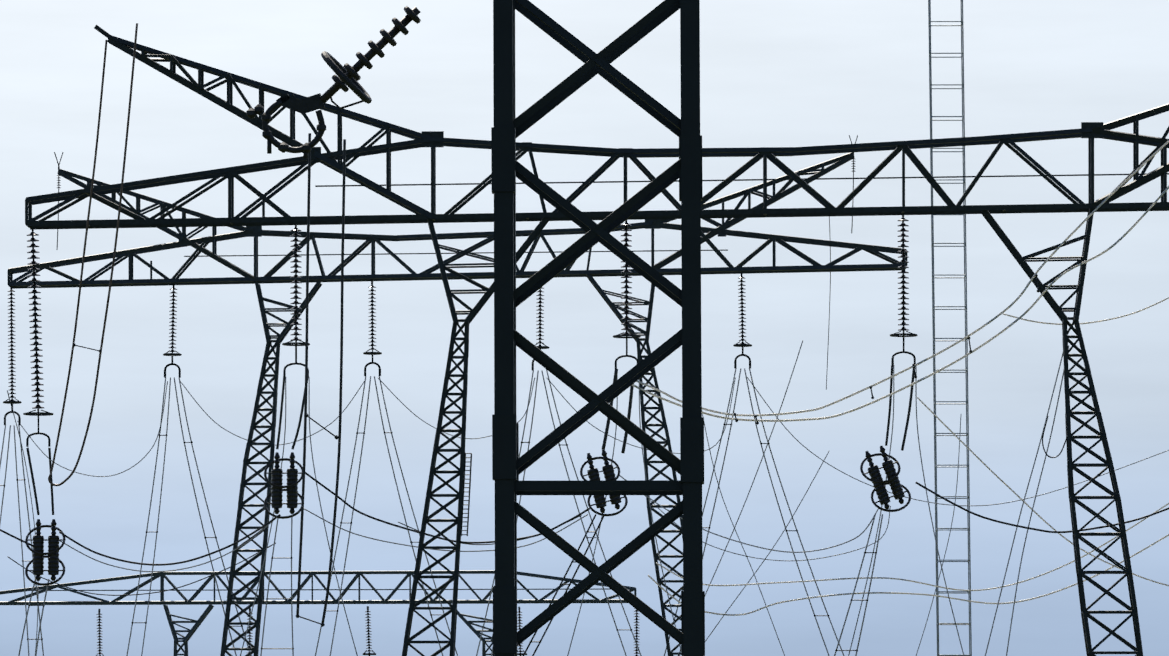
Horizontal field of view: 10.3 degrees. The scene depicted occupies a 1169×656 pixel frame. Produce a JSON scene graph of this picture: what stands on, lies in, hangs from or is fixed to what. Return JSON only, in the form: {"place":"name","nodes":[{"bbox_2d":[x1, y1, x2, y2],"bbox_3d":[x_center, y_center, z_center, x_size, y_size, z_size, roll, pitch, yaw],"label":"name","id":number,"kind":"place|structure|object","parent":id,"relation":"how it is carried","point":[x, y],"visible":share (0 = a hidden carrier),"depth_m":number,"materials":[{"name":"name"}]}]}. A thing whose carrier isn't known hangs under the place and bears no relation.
{"place":"outdoors","nodes":[
{"label":"outdoors","id":0,"kind":"place"},
{"bbox_2d":[246,51,371,158],"bbox_3d":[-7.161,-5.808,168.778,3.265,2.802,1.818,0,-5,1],"label":"fittings","id":1,"kind":"object","parent":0,"point":[307,104],"visible":0.98,"depth_m":168.78,"materials":[{"name":"metal"}]},
{"bbox_2d":[320,6,420,102],"bbox_3d":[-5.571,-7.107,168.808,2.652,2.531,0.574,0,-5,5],"label":"insulators","id":2,"kind":"object","parent":1,"relation":"attached to","point":[371,53],"visible":0.98,"depth_m":168.68,"materials":[{"name":"black ceramic"}]},
{"bbox_2d":[0,133,1168,655],"bbox_3d":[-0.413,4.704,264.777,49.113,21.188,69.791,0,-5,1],"label":"wires","id":3,"kind":"object","parent":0,"point":[520,500],"depth_m":241.54,"materials":[{"name":"black metal"}]},
{"bbox_2d":[25,446,910,585],"bbox_3d":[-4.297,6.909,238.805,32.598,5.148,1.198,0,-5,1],"label":"electrical insulators","id":4,"kind":"object","parent":3,"relation":"attached to","point":[293,494],"visible":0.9,"depth_m":238.71,"materials":[{"name":"grey ceramic"}]},
{"bbox_2d":[0,213,1039,655],"bbox_3d":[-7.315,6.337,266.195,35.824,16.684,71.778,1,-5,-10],"label":"fittings","id":5,"kind":"object","parent":3,"relation":"attached to","point":[302,343],"visible":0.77,"depth_m":239.04,"materials":[{"name":"metal"}]},
{"bbox_2d":[48,23,137,485],"bbox_3d":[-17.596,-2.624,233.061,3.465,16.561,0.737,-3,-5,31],"label":"power cables","id":6,"kind":"object","parent":5,"relation":"attached to","point":[110,283],"visible":1,"depth_m":232.98,"materials":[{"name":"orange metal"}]},
{"bbox_2d":[632,140,1168,615],"bbox_3d":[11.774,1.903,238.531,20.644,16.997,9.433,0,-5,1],"label":"power lines","id":7,"kind":"object","parent":5,"relation":"attached to","point":[942,422],"visible":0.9,"depth_m":234.63,"materials":[{"name":"beige metal"}]},
{"bbox_2d":[0,0,1168,655],"label":"sky","id":8,"kind":"structure","parent":0,"point":[774,73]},
{"label":"ground","id":9,"kind":"structure","parent":0,"visible":0},
{"bbox_2d":[0,570,635,655],"bbox_3d":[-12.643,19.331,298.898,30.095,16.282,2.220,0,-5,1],"label":"gantry","id":10,"kind":"object","parent":9,"relation":"on","point":[165,604],"visible":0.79,"depth_m":298.52,"materials":[{"name":"metal"}]},
{"bbox_2d":[8,135,906,655],"bbox_3d":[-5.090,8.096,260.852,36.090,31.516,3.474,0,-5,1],"label":"gantry","id":11,"kind":"object","parent":9,"relation":"on","point":[200,245],"visible":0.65,"depth_m":260.47,"materials":[{"name":"metal"}]},
{"bbox_2d":[7,158,908,655],"bbox_3d":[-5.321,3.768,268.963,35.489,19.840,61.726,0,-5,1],"label":"insulators","id":12,"kind":"object","parent":11,"relation":"hanging from","point":[371,320],"visible":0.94,"depth_m":238.97,"materials":[{"name":"grey ceramic"}]},
{"bbox_2d":[25,25,1168,655],"bbox_3d":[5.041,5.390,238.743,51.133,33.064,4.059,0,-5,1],"label":"gantry","id":13,"kind":"object","parent":9,"relation":"on","point":[435,139],"visible":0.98,"depth_m":238.26,"materials":[{"name":"metal"}]},
{"bbox_2d":[491,0,704,655],"bbox_3d":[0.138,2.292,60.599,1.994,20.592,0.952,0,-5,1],"label":"tower","id":14,"kind":"structure","parent":9,"relation":"on","point":[509,465],"depth_m":60.39,"materials":[{"name":"metal"}]},
{"bbox_2d":[928,0,971,655],"bbox_3d":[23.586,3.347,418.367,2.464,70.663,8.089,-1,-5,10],"label":"mast","id":15,"kind":"object","parent":9,"relation":"on","point":[936,466],"visible":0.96,"depth_m":417.34,"materials":[{"name":"grey metal"}]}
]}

